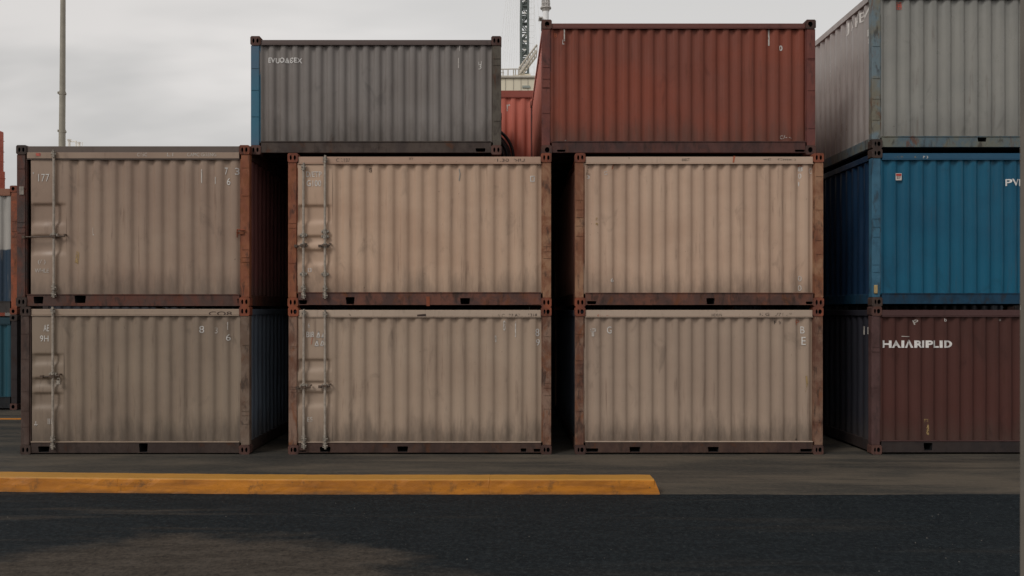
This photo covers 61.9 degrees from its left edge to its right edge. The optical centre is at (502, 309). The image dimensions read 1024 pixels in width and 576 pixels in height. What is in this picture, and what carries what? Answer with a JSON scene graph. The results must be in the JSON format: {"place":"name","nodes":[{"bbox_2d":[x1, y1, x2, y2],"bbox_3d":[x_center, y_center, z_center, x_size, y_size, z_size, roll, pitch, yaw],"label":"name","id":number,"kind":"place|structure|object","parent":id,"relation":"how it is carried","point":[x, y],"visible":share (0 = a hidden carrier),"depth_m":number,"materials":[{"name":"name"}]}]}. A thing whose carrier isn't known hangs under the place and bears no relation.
{"place":"outdoors","nodes":[
{"label":"outdoors","id":0,"kind":"place"},
{"bbox_2d":[67,139,82,145],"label":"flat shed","id":1,"kind":"structure","parent":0,"point":[70,141],"depth_m":43.96,"materials":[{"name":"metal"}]},
{"bbox_2d":[0,0,861,188],"label":"sky","id":2,"kind":"structure","parent":0,"point":[139,72],"materials":[{"name":"grey"}]},
{"bbox_2d":[0,492,1019,575],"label":"asphalt road","id":3,"kind":"structure","parent":0,"point":[145,534],"depth_m":9.65,"materials":[{"name":"black asphalt"}]},
{"bbox_2d":[1020,0,1023,575],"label":"steel post","id":4,"kind":"object","parent":3,"relation":"on","point":[1021,287],"visible":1,"depth_m":4.23,"materials":[{"name":"grey metal"}]},
{"bbox_2d":[0,313,1019,494],"bbox_3d":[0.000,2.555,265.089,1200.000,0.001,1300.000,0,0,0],"label":"concrete ground","id":5,"kind":"structure","parent":0,"point":[838,467],"depth_m":14.02,"materials":[{"name":"grey concrete"}]},
{"bbox_2d":[0,131,5,315],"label":"gantry leg","id":6,"kind":"object","parent":5,"relation":"on","point":[2,179],"visible":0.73,"depth_m":42.29,"materials":[{"name":"orange metal"}]},
{"bbox_2d":[0,314,20,409],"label":"shipping container","id":7,"kind":"object","parent":5,"relation":"on","point":[10,361],"visible":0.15,"depth_m":21.84,"materials":[{"name":"teal metal"}]},
{"bbox_2d":[0,186,42,314],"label":"shipping container","id":8,"kind":"object","parent":7,"relation":"on","point":[8,247],"visible":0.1,"depth_m":21.84,"materials":[{"name":"metal"}]},
{"bbox_2d":[57,0,66,145],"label":"lamp post","id":9,"kind":"object","parent":5,"relation":"on","point":[62,93],"visible":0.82,"depth_m":24.53,"materials":[{"name":"grey metal"}]},
{"bbox_2d":[43,306,288,308],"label":"shipping container","id":10,"kind":"object","parent":5,"relation":"on","point":[68,307],"visible":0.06,"depth_m":21.64,"materials":[{"name":"black metal"}]},
{"bbox_2d":[20,307,321,454],"bbox_3d":[-6.502,1.246,18.092,4.057,2.616,6.114,0,0,0],"label":"shipping container","id":11,"kind":"object","parent":5,"relation":"on","point":[160,380],"visible":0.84,"depth_m":15.14,"materials":[{"name":"metal"}]},
{"bbox_2d":[32,316,63,440],"bbox_3d":[-8.053,1.215,15.144,0.566,2.274,0.049,0,0,0],"label":"door panel","id":12,"kind":"structure","parent":11,"relation":"in","point":[41,350],"depth_m":15.12,"materials":[{"name":"paint"}]},
{"bbox_2d":[16,145,321,306],"bbox_3d":[-6.537,-1.490,18.092,4.128,2.855,6.114,0,0,0],"label":"shipping container","id":13,"kind":"object","parent":11,"relation":"on","point":[152,226],"visible":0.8,"depth_m":15.13,"materials":[{"name":"metal"}]},
{"bbox_2d":[31,160,66,293],"bbox_3d":[-8.040,-1.473,15.144,0.628,2.431,0.049,0,0,0],"label":"door panel","id":14,"kind":"structure","parent":13,"relation":"in","point":[41,191],"depth_m":15.12,"materials":[{"name":"paint"}]},
{"bbox_2d":[0,472,659,494],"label":"yellow kerb","id":15,"kind":"structure","parent":5,"relation":"on","point":[174,483],"depth_m":11.85,"materials":[{"name":"paint"}]},
{"bbox_2d":[300,306,527,309],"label":"shipping container","id":16,"kind":"object","parent":5,"relation":"on","point":[428,307],"visible":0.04,"depth_m":21.64,"materials":[{"name":"black metal"}]},
{"bbox_2d":[288,307,550,454],"bbox_3d":[-1.463,1.251,18.092,4.658,2.608,6.114,0,0,0],"label":"shipping container","id":17,"kind":"object","parent":5,"relation":"on","point":[419,381],"visible":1,"depth_m":15.13,"materials":[{"name":"beige metal"}]},
{"bbox_2d":[297,316,331,442],"bbox_3d":[-3.324,1.230,15.144,0.619,2.251,0.049,0,0,0],"label":"door panel","id":18,"kind":"structure","parent":17,"relation":"in","point":[314,355],"depth_m":15.12,"materials":[{"name":"beige paint"}]},
{"bbox_2d":[287,153,550,307],"bbox_3d":[-1.467,-1.414,18.092,4.667,2.723,6.114,0,0,0],"label":"shipping container","id":19,"kind":"object","parent":17,"relation":"on","point":[419,231],"visible":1,"depth_m":15.13,"materials":[{"name":"metal"}]},
{"bbox_2d":[297,163,331,293],"bbox_3d":[-3.324,-1.451,15.144,0.619,2.317,0.049,0,0,0],"label":"door panel","id":20,"kind":"structure","parent":19,"relation":"in","point":[314,195],"depth_m":15.12,"materials":[{"name":"paint"}]},
{"bbox_2d":[250,36,501,174],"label":"shipping container","id":21,"kind":"object","parent":19,"relation":"on","point":[377,98],"visible":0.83,"depth_m":15.28,"materials":[{"name":"grey metal"}]},
{"bbox_2d":[491,131,514,156],"bbox_3d":[-0.461,-3.470,19.417,1.483,1.512,0.341,0,0,0],"label":"hose coil","id":22,"kind":"object","parent":19,"relation":"on","point":[506,152],"visible":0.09,"depth_m":19.39,"materials":[{"name":"black rubber"}]},
{"bbox_2d":[502,0,539,74],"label":"tower crane","id":23,"kind":"object","parent":5,"relation":"on","point":[524,5],"visible":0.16,"depth_m":57.69,"materials":[{"name":"grey metal"}]},
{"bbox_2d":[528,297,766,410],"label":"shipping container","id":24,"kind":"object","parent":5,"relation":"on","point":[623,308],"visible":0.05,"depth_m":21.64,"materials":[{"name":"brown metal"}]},
{"bbox_2d":[551,197,554,296],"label":"shipping container","id":25,"kind":"object","parent":24,"relation":"on","point":[552,248],"depth_m":21.64,"materials":[{"name":"brown metal"}]},
{"bbox_2d":[554,307,822,454],"bbox_3d":[3.478,1.251,18.119,4.393,2.608,6.060,0,0,0],"label":"shipping container","id":26,"kind":"object","parent":5,"relation":"on","point":[728,380],"visible":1,"depth_m":15.14,"materials":[{"name":"metal"}]},
{"bbox_2d":[554,153,823,307],"bbox_3d":[3.483,-1.414,18.119,4.402,2.723,6.060,0,0,0],"label":"shipping container","id":27,"kind":"object","parent":26,"relation":"on","point":[729,232],"visible":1,"depth_m":15.14,"materials":[{"name":"beige metal"}]},
{"bbox_2d":[530,20,815,196],"bbox_3d":[3.145,-3.980,18.259,4.898,2.408,6.060,0,0,0],"label":"shipping container","id":28,"kind":"object","parent":27,"relation":"on","point":[673,89],"visible":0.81,"depth_m":15.28,"materials":[{"name":"red metal"}]},
{"bbox_2d":[766,307,1019,454],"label":"shipping container","id":29,"kind":"object","parent":5,"relation":"on","point":[921,380],"visible":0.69,"depth_m":15.15,"materials":[{"name":"red metal"}]},
{"bbox_2d":[766,149,1019,306],"bbox_3d":[9.556,-1.458,18.113,6.046,2.793,6.072,0,0,0],"label":"shipping container","id":30,"kind":"object","parent":29,"relation":"on","point":[921,229],"visible":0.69,"depth_m":15.15,"materials":[{"name":"metal"}]},
{"bbox_2d":[806,0,1019,173],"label":"shipping container","id":31,"kind":"object","parent":30,"relation":"on","point":[917,76],"visible":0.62,"depth_m":15.16,"materials":[{"name":"grey metal"}]},
{"bbox_2d":[775,305,1019,309],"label":"shipping container","id":32,"kind":"object","parent":5,"relation":"on","point":[899,307],"visible":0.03,"depth_m":21.64,"materials":[{"name":"black metal"}]},
{"bbox_2d":[7,495,1013,572],"bbox_3d":[-0.077,2.545,9.288,14.455,0.010,4.941,0,0,0],"label":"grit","id":33,"kind":"object","parent":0,"point":[529,536],"visible":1,"depth_m":9.27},
{"bbox_2d":[501,44,537,89],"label":"beige building","id":34,"kind":"structure","parent":0,"point":[521,81],"depth_m":46.00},
{"bbox_2d":[538,0,550,20],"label":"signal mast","id":35,"kind":"object","parent":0,"point":[545,7],"visible":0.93,"depth_m":63.79,"materials":[{"name":"white metal"}]},
{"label":"shipping container","id":36,"kind":"object","parent":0,"visible":0},
{"bbox_2d":[501,90,532,156],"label":"shipping container","id":37,"kind":"object","parent":36,"relation":"on","point":[516,116],"visible":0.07,"depth_m":21.64,"materials":[{"name":"red metal"}]}
]}

